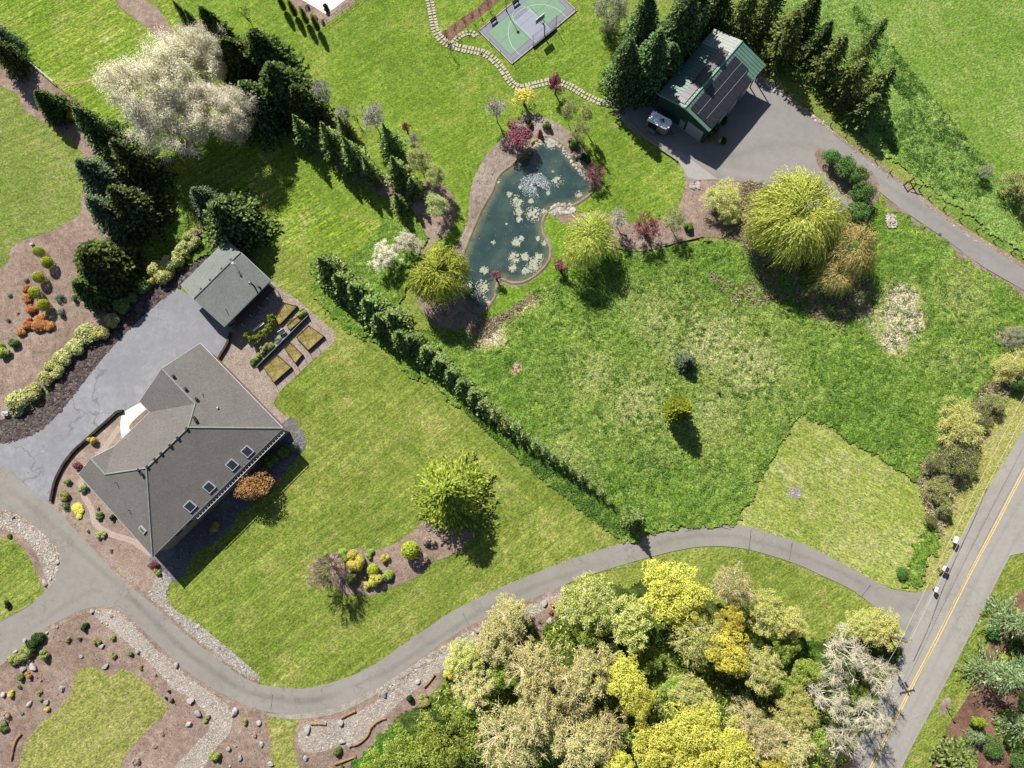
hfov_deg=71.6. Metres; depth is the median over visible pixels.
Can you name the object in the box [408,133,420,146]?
deciduous tree
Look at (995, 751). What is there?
shrub
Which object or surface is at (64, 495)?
shrub
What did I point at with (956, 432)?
shrub
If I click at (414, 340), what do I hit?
conifer tree
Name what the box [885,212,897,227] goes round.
rubble
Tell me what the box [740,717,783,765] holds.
deciduous tree
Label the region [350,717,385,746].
driftwood log
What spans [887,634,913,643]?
utility pole
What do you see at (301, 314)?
shrub
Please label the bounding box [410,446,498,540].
deciduous tree
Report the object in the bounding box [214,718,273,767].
bark litter
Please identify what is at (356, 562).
shrub
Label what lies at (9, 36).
conifer tree
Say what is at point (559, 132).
pond bank
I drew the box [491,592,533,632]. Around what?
deciduous tree
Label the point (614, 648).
deciduous tree
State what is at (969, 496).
verge
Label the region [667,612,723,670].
deciduous tree
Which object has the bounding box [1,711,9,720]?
shrub
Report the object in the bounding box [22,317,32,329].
shrub
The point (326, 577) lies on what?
deciduous tree
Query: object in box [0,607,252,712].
bare verge
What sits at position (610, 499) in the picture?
conifer tree
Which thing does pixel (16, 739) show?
driftwood log
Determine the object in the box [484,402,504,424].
conifer tree
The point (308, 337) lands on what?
raised bed
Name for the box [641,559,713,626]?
deciduous tree
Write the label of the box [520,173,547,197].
fountain
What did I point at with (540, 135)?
rust sculpture
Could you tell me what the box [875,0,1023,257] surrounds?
pasture
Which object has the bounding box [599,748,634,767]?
deciduous tree
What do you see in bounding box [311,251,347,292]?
conifer tree
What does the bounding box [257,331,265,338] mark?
shrub
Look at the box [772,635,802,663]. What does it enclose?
deciduous tree
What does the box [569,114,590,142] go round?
deciduous tree
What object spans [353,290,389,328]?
conifer tree
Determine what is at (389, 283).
tall grass
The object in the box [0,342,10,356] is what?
shrub
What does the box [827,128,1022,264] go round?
shoulder pebbles
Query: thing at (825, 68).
conifer tree
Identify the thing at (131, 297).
shrub
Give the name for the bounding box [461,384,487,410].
conifer tree
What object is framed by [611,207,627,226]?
deciduous tree
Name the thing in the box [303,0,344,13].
pool terrace
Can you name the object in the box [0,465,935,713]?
driveway
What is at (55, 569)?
creek stones
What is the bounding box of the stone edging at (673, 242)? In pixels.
[603,235,703,250]
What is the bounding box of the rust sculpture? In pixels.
[537,129,542,138]
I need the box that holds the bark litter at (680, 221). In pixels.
[608,180,724,245]
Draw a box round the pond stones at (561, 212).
[548,202,575,215]
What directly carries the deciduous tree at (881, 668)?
on the ground at (626, 578)
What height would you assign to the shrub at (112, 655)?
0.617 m
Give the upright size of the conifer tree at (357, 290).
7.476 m
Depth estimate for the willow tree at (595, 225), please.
108.21 m
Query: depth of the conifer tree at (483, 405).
109.21 m
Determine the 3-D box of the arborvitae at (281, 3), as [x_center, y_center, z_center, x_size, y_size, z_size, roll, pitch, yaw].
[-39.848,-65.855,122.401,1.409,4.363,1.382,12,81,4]
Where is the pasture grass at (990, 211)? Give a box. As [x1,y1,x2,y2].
[759,0,1023,257]
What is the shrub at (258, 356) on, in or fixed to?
on the patio
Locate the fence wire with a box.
[777,81,1021,255]
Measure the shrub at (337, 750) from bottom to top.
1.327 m
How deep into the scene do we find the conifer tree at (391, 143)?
115.70 m
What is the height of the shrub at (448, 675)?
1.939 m
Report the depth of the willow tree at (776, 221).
105.37 m
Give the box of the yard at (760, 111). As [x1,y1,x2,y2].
[614,36,1023,289]
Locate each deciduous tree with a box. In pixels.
[87,41,191,123]
[120,81,210,165]
[136,23,223,109]
[166,17,227,87]
[179,78,264,146]
[233,470,274,500]
[236,6,251,24]
[304,551,346,593]
[310,79,331,107]
[334,106,350,123]
[359,101,385,133]
[359,747,390,767]
[366,239,403,273]
[382,722,426,767]
[391,228,422,253]
[402,122,410,133]
[406,140,431,172]
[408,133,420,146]
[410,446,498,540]
[414,707,479,767]
[424,162,444,187]
[424,191,449,217]
[430,712,455,735]
[443,636,484,677]
[451,667,496,714]
[455,686,496,730]
[471,696,555,767]
[474,608,526,667]
[484,94,506,121]
[485,657,520,692]
[489,269,501,280]
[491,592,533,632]
[503,634,564,697]
[505,118,533,150]
[505,690,567,746]
[511,85,535,106]
[529,657,594,721]
[547,706,603,767]
[548,72,564,94]
[550,570,620,635]
[553,258,570,272]
[560,94,578,124]
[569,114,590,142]
[570,638,618,704]
[573,619,604,651]
[574,704,628,764]
[577,704,602,721]
[578,100,592,126]
[585,161,605,183]
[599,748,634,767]
[600,650,648,704]
[602,633,624,659]
[604,594,655,654]
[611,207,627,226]
[618,682,657,722]
[631,718,676,767]
[632,211,662,240]
[635,641,665,674]
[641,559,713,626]
[649,580,705,635]
[658,676,686,703]
[659,698,731,767]
[662,739,705,767]
[664,207,685,232]
[666,671,717,720]
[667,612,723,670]
[697,714,758,767]
[702,623,749,678]
[707,560,757,608]
[713,602,744,636]
[724,676,755,705]
[724,696,773,741]
[740,643,786,696]
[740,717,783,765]
[743,588,788,637]
[755,750,788,767]
[765,605,809,639]
[769,681,816,738]
[770,675,798,704]
[771,722,818,767]
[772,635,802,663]
[789,727,837,767]
[791,658,826,689]
[807,669,855,726]
[817,619,876,686]
[817,745,865,767]
[825,720,865,757]
[841,610,877,642]
[848,691,895,736]
[851,686,875,710]
[854,605,904,652]
[854,655,904,702]
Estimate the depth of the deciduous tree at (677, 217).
110.86 m
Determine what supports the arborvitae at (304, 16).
on the lawn at (398, 62)
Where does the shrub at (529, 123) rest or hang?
on the pond bank at (559, 132)
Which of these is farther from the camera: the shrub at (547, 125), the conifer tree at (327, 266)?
the shrub at (547, 125)
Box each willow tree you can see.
[404,241,475,309]
[555,209,620,276]
[735,164,854,272]
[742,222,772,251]
[809,256,857,298]
[815,220,883,279]
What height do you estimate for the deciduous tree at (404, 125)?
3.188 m
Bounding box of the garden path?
[78,425,150,556]
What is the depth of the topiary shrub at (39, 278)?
115.73 m
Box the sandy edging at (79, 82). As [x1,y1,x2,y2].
[56,58,146,84]
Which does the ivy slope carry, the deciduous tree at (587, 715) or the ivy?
the ivy
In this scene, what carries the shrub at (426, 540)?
on the mulch bed at (400, 566)
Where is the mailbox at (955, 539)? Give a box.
[951,536,959,543]
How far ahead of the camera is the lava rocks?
114.63 m
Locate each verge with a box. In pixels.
[0,510,58,558]
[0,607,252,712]
[51,502,259,683]
[299,584,567,719]
[902,553,1023,767]
[917,392,1023,592]
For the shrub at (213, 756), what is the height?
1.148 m
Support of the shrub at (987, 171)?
on the pasture
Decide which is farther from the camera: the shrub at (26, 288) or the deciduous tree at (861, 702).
the shrub at (26, 288)
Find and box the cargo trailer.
[645,111,672,134]
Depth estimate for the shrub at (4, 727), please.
105.13 m
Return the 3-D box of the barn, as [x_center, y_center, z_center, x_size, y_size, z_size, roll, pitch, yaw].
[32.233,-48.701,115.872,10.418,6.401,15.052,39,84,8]
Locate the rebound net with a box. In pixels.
[533,15,556,47]
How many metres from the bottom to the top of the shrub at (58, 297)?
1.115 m
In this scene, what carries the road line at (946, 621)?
on the road
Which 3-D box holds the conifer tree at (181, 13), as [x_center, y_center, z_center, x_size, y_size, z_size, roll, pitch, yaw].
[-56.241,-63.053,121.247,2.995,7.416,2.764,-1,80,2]
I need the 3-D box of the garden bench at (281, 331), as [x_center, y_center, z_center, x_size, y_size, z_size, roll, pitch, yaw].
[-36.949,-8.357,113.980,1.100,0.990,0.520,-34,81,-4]
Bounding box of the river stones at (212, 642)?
[148,572,258,680]
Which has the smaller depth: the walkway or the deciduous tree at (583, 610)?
the deciduous tree at (583, 610)
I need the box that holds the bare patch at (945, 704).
[940,698,950,715]
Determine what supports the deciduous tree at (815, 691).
on the ground at (626, 578)
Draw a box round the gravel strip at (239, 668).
[148,571,259,678]
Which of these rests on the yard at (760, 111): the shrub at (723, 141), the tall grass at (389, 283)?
the shrub at (723, 141)
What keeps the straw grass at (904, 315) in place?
on the meadow
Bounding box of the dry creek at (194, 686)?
[93,611,232,767]
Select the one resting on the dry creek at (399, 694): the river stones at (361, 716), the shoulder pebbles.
the river stones at (361, 716)
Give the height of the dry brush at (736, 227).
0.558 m
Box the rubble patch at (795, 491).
[788,487,801,498]
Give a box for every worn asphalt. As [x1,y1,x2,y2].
[0,479,130,595]
[8,582,107,646]
[108,583,347,705]
[345,556,614,691]
[639,531,892,602]
[687,149,773,184]
[692,137,877,173]
[836,153,1023,280]
[886,591,931,627]
[893,521,1023,767]
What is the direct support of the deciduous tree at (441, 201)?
on the mulch bed at (452, 316)
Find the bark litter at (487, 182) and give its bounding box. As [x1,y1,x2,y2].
[459,130,522,251]
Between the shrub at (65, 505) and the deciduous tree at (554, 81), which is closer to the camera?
the shrub at (65, 505)
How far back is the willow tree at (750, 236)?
110.35 m
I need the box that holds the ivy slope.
[128,162,212,278]
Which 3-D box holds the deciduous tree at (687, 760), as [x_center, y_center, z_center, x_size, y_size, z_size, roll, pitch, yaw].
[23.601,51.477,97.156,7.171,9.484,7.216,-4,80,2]
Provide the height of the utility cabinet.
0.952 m
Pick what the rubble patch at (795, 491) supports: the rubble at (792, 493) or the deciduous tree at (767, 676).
the rubble at (792, 493)
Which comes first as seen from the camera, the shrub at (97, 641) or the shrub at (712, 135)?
the shrub at (97, 641)
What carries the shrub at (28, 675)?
on the mulch bed at (254, 716)
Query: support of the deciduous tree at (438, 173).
on the mulch bed at (452, 316)
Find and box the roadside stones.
[760,77,833,132]
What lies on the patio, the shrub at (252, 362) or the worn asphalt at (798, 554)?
the shrub at (252, 362)
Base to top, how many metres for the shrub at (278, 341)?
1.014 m
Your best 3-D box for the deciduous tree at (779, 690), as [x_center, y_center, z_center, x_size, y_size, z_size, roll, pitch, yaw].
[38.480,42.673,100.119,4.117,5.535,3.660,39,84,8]
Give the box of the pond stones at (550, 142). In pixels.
[529,137,591,182]
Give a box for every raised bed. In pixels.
[261,354,291,382]
[273,301,297,324]
[284,341,302,363]
[286,313,307,330]
[295,324,324,350]
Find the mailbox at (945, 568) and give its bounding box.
[942,566,949,572]
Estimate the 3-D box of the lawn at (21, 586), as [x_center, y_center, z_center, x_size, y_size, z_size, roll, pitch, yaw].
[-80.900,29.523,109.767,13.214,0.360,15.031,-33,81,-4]
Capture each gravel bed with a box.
[129,409,148,429]
[149,418,305,581]
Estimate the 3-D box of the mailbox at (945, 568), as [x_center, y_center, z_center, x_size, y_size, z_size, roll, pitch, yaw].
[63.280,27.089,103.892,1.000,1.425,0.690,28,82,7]
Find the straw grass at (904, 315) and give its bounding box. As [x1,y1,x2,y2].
[863,283,922,348]
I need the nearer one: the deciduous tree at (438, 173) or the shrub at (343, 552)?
the shrub at (343, 552)
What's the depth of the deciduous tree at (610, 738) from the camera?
96.32 m
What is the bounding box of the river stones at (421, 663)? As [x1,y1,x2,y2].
[376,626,483,696]
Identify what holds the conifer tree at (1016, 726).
on the mulch bed at (985, 702)
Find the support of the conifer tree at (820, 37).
on the pasture grass at (990, 211)
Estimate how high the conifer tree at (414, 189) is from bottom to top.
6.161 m
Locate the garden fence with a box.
[256,315,308,367]
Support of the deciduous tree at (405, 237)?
on the tall grass at (389, 283)
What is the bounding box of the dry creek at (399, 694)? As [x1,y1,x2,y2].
[298,588,569,752]
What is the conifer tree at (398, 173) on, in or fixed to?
on the mulch bed at (452, 316)
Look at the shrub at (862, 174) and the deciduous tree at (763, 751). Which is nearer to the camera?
the deciduous tree at (763, 751)
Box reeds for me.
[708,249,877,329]
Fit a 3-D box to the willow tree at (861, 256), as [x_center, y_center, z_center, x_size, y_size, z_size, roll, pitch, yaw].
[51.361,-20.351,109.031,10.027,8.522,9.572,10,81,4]
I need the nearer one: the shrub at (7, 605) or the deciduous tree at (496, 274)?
the shrub at (7, 605)
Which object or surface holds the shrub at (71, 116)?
on the mulch bed at (38, 80)
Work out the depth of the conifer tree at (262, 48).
114.49 m
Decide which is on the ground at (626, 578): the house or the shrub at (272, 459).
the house
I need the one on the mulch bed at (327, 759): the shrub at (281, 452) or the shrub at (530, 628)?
the shrub at (530, 628)
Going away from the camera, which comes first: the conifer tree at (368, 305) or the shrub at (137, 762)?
the shrub at (137, 762)
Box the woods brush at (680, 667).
[389,602,829,767]
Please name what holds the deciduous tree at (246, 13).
on the lawn at (398, 62)
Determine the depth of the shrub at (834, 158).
113.62 m
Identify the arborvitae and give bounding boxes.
[277,0,286,10]
[286,0,297,16]
[298,6,309,23]
[310,14,320,30]
[661,395,692,424]
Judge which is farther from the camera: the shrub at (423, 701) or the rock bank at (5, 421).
the rock bank at (5, 421)
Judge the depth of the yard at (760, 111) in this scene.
117.18 m
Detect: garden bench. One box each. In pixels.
[252,322,263,331]
[278,328,285,334]
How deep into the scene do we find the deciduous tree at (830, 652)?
96.84 m
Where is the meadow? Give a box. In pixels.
[309,201,1023,543]
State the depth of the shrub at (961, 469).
104.34 m
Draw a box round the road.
[847,430,1023,767]
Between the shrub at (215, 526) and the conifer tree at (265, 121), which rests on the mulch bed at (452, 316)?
the conifer tree at (265, 121)
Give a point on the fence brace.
(913, 183)
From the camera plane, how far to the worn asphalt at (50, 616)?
108.24 m
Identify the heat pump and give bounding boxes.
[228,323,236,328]
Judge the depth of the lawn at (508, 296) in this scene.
114.36 m
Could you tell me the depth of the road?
103.54 m
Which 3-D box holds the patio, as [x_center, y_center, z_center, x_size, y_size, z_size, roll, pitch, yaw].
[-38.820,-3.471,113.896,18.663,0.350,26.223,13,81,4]
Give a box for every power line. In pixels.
[830,644,898,767]
[900,397,1023,640]
[910,415,1023,640]
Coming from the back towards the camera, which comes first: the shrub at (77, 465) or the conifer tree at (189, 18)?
the conifer tree at (189, 18)
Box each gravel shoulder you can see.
[762,75,1023,268]
[886,199,1023,297]
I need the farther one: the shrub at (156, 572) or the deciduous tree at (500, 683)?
the shrub at (156, 572)
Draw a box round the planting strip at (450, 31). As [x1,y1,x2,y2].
[441,0,497,39]
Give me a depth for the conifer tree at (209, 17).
112.85 m
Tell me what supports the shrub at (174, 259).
on the mulch bed at (61, 286)
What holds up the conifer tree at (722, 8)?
on the yard at (760, 111)
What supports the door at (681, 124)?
in the barn
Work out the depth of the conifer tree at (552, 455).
107.91 m
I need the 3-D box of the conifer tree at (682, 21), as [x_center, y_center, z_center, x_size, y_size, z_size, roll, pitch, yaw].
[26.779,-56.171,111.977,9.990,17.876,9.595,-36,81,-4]
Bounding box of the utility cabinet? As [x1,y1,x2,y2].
[1,411,9,415]
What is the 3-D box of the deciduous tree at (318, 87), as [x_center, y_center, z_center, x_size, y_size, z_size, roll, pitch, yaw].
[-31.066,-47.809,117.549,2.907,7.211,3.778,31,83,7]
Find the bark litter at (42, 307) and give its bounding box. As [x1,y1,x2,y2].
[0,218,118,428]
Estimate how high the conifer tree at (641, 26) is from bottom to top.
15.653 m
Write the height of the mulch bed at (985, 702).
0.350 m
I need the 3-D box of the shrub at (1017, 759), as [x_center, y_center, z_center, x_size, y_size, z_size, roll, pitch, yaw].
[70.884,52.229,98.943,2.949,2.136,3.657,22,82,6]
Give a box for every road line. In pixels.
[869,469,1023,767]
[872,473,1023,767]
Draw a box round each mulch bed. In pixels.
[0,55,99,157]
[0,181,214,419]
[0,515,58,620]
[0,528,47,591]
[0,613,269,767]
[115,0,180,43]
[177,24,519,336]
[290,0,356,27]
[294,598,566,767]
[329,520,473,594]
[556,97,757,248]
[931,590,1023,767]
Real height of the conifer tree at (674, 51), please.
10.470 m
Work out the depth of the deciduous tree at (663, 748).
94.55 m
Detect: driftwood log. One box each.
[9,747,14,760]
[12,733,21,747]
[310,722,325,725]
[334,755,355,765]
[340,709,355,718]
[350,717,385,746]
[423,674,434,687]
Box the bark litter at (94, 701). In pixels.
[0,614,203,767]
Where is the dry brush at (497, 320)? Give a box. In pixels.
[468,292,537,337]
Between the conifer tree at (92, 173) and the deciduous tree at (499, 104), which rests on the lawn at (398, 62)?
the deciduous tree at (499, 104)
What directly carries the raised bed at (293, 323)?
on the patio
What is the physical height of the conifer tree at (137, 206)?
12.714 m
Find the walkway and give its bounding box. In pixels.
[120,403,145,437]
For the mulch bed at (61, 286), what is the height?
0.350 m
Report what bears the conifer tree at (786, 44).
on the pasture grass at (990, 211)
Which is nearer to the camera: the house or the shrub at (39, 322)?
the house
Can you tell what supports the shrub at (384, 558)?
on the mulch bed at (400, 566)
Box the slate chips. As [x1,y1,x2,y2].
[161,431,305,581]
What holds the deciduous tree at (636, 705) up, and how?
on the forest floor
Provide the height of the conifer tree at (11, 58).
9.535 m
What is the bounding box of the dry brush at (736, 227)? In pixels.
[720,197,769,265]
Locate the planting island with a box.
[815,149,879,220]
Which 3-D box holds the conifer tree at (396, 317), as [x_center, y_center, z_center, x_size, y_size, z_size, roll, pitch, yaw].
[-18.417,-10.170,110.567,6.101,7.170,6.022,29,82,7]
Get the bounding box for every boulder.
[29,662,35,670]
[42,579,46,586]
[59,686,65,691]
[186,698,194,703]
[194,709,200,716]
[231,707,237,716]
[304,726,309,734]
[382,691,386,697]
[541,600,547,606]
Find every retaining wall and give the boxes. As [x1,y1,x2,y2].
[49,410,123,500]
[217,332,231,359]
[629,123,677,161]
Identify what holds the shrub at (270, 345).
on the patio
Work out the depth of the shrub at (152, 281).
115.71 m
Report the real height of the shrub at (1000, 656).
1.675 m
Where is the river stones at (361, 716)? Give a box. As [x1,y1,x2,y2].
[298,589,570,752]
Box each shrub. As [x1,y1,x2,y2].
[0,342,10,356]
[0,722,8,731]
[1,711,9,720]
[4,389,30,416]
[4,600,10,608]
[6,653,21,665]
[7,690,13,697]
[8,338,19,346]
[16,328,26,336]
[17,673,23,681]
[19,643,33,660]
[21,294,31,303]
[22,285,31,293]
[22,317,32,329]
[22,382,42,400]
[24,671,31,678]
[26,304,37,313]
[26,632,45,652]
[28,287,43,298]
[31,246,46,257]
[31,271,46,283]
[31,313,47,331]
[36,299,51,310]
[37,370,53,386]
[38,649,49,660]
[40,256,55,268]
[43,358,64,379]
[44,321,54,330]
[52,348,72,365]
[54,293,63,303]
[56,307,64,315]
[60,489,69,502]
[60,502,68,509]
[63,479,70,483]
[64,338,83,355]
[66,112,73,119]
[70,294,77,300]
[71,502,83,518]
[72,461,81,468]
[73,323,94,344]
[78,485,87,491]
[80,622,88,631]
[86,437,97,443]
[90,325,109,340]
[92,638,101,644]
[95,512,103,519]
[95,530,105,538]
[103,312,120,328]
[110,652,116,658]
[112,297,129,313]
[126,292,137,302]
[131,757,139,765]
[136,279,152,293]
[146,260,174,284]
[146,277,155,284]
[148,560,158,568]
[153,569,160,574]
[160,250,185,271]
[174,240,192,256]
[182,230,200,248]
[191,227,201,235]
[208,752,220,760]
[209,521,219,531]
[242,718,246,725]
[247,336,254,342]
[250,358,256,366]
[252,334,260,340]
[254,352,260,360]
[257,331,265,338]
[257,459,268,470]
[259,346,266,354]
[262,328,268,336]
[262,453,278,466]
[264,342,274,349]
[265,324,274,330]
[267,313,273,319]
[267,318,277,326]
[275,337,281,343]
[276,447,290,457]
[289,442,298,451]
[296,308,307,317]
[333,746,341,754]
[334,562,348,575]
[338,548,348,561]
[345,572,357,585]
[346,549,364,571]
[363,581,370,589]
[366,548,374,559]
[367,563,379,574]
[368,571,382,586]
[380,554,389,561]
[382,570,393,580]
[401,540,419,559]
[406,695,412,701]
[416,552,428,565]
[418,693,429,707]
[422,536,435,545]
[443,667,454,679]
[523,622,535,634]
[525,119,532,128]
[542,121,551,128]
[568,138,578,149]
[570,151,577,158]
[578,153,590,163]
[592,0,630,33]
[600,20,619,37]
[683,222,692,231]
[699,176,741,219]
[708,131,716,140]
[714,124,720,131]
[718,200,744,224]
[721,116,727,124]
[721,136,726,144]
[820,148,844,166]
[834,152,856,178]
[842,164,872,184]
[843,201,873,222]
[847,180,877,203]
[896,565,908,579]
[922,453,942,472]
[922,474,955,502]
[922,513,938,525]
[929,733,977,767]
[932,442,985,475]
[934,394,985,447]
[934,495,954,517]
[968,716,987,728]
[974,409,995,427]
[977,163,994,179]
[978,393,1007,411]
[980,733,1007,758]
[985,624,1001,640]
[990,348,1023,382]
[997,324,1023,350]
[998,169,1023,199]
[998,653,1008,660]
[1003,730,1020,747]
[1007,636,1023,657]
[1009,377,1023,390]
[1009,607,1021,615]
[1009,744,1023,767]
[1018,690,1023,711]
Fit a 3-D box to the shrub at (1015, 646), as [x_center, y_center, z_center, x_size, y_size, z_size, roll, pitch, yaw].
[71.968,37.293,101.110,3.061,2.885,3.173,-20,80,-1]
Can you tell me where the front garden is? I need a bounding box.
[53,413,156,593]
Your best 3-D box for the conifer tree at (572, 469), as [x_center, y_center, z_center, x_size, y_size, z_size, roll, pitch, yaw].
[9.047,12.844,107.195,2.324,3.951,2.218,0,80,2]
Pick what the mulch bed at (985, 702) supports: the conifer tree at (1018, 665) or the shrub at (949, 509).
the conifer tree at (1018, 665)
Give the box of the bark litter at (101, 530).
[53,442,153,594]
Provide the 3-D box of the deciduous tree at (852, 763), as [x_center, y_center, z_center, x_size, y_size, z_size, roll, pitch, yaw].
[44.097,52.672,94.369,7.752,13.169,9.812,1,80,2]
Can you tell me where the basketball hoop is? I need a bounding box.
[536,13,544,33]
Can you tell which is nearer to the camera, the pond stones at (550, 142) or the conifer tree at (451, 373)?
the conifer tree at (451, 373)
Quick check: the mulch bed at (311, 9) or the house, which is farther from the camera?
the mulch bed at (311, 9)
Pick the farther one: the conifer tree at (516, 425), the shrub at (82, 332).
the shrub at (82, 332)
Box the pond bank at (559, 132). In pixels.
[452,113,601,319]
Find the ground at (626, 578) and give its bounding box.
[0,0,1023,759]
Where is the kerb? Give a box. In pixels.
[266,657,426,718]
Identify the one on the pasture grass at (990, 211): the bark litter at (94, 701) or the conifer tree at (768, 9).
the conifer tree at (768, 9)
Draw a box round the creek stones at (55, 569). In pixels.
[0,510,59,582]
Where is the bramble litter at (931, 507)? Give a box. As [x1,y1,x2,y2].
[916,372,1013,534]
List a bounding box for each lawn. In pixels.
[0,0,155,116]
[0,86,84,267]
[0,538,43,619]
[18,666,167,767]
[96,0,380,261]
[166,246,622,688]
[176,0,684,271]
[267,716,298,767]
[476,215,568,319]
[575,176,655,218]
[604,554,899,643]
[736,416,930,591]
[993,709,1023,752]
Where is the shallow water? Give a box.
[461,137,592,311]
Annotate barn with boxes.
[656,29,765,142]
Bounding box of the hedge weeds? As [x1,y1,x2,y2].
[457,395,627,538]
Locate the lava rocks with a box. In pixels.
[0,248,210,443]
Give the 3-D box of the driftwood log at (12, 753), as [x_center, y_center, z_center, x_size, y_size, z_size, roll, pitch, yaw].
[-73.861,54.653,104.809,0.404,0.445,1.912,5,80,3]
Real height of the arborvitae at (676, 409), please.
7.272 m
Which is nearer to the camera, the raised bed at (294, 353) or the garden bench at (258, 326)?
the raised bed at (294, 353)
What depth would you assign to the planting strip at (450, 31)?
122.86 m
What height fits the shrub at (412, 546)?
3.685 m
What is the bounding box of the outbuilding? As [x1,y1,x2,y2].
[181,241,278,326]
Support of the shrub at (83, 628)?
on the mulch bed at (254, 716)
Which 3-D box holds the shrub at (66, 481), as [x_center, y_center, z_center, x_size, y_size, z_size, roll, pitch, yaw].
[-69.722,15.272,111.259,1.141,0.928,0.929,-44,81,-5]
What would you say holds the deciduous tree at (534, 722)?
on the ground at (626, 578)
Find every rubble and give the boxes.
[689,180,700,189]
[789,487,801,497]
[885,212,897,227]
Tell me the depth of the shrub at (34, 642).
106.72 m
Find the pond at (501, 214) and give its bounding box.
[469,145,584,302]
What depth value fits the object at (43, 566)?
109.96 m
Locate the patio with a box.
[220,282,335,422]
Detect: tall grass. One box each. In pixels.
[346,210,428,306]
[901,525,942,587]
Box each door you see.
[678,119,685,128]
[685,121,703,141]
[727,99,737,113]
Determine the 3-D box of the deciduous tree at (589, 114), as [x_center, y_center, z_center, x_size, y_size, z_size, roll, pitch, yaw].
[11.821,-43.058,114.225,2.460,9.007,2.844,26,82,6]
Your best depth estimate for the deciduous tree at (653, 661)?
101.37 m
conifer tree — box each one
[0,24,28,51]
[0,39,36,83]
[33,89,77,128]
[71,106,144,167]
[71,276,117,314]
[72,234,146,301]
[74,157,143,198]
[84,194,143,243]
[105,183,177,246]
[108,138,178,194]
[172,1,192,29]
[184,9,206,51]
[189,185,228,224]
[198,5,245,71]
[199,188,282,256]
[216,34,257,92]
[233,79,292,152]
[243,28,304,82]
[258,60,324,136]
[285,83,335,136]
[292,113,321,152]
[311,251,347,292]
[318,121,347,162]
[326,269,360,303]
[336,115,357,142]
[338,136,372,180]
[342,276,377,314]
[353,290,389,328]
[359,156,385,187]
[364,307,391,340]
[377,123,407,161]
[381,304,415,335]
[384,155,415,192]
[386,326,411,354]
[390,192,410,216]
[401,329,427,356]
[403,177,426,201]
[412,341,442,369]
[426,352,452,379]
[439,361,462,389]
[451,374,473,398]
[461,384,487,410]
[474,396,493,419]
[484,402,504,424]
[495,410,514,432]
[507,417,523,438]
[515,428,531,444]
[527,434,542,451]
[537,442,551,456]
[544,448,559,464]
[555,454,571,469]
[564,463,578,476]
[573,466,589,484]
[585,478,596,489]
[594,487,605,496]
[596,37,643,114]
[605,496,613,504]
[615,0,660,57]
[620,505,643,531]
[628,28,672,110]
[652,0,702,63]
[656,41,685,96]
[659,0,713,49]
[673,351,696,375]
[699,0,733,41]
[723,0,760,43]
[747,0,786,46]
[751,8,804,77]
[784,0,822,51]
[790,18,833,72]
[800,33,849,94]
[818,57,869,118]
[838,93,882,134]
[841,16,888,66]
[851,65,896,115]
[955,637,1023,699]
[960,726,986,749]
[977,590,1023,645]
[991,702,1023,746]
[997,649,1023,689]
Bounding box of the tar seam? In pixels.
[913,489,986,661]
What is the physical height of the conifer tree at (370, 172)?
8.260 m
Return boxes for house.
[78,343,289,556]
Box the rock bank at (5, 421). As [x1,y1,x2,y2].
[0,256,205,441]
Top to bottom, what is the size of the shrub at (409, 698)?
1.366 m
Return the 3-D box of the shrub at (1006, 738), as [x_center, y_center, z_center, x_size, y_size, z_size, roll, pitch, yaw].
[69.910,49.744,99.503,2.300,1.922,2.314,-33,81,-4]
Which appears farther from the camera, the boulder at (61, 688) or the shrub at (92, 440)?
the shrub at (92, 440)
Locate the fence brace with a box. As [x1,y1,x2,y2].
[903,177,923,189]
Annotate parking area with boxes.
[0,288,231,502]
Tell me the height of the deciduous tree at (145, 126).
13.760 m
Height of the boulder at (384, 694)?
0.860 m
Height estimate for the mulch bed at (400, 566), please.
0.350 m
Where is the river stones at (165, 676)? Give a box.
[93,609,232,767]
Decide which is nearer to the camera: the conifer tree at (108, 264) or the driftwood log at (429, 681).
the driftwood log at (429, 681)
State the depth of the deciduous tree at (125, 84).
108.62 m
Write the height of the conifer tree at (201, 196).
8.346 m
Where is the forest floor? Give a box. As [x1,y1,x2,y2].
[340,580,903,767]
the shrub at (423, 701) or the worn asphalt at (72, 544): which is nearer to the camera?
the shrub at (423, 701)
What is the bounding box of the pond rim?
[459,134,596,314]
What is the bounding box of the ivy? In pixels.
[132,190,201,278]
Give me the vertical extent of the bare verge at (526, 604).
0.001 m
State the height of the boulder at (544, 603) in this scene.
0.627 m
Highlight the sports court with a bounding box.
[478,0,577,63]
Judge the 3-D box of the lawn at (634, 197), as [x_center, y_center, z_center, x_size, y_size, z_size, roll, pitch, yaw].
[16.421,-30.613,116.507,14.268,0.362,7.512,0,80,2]
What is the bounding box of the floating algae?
[464,137,589,310]
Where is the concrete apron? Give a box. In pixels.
[672,150,716,179]
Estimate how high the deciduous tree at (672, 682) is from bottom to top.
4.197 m

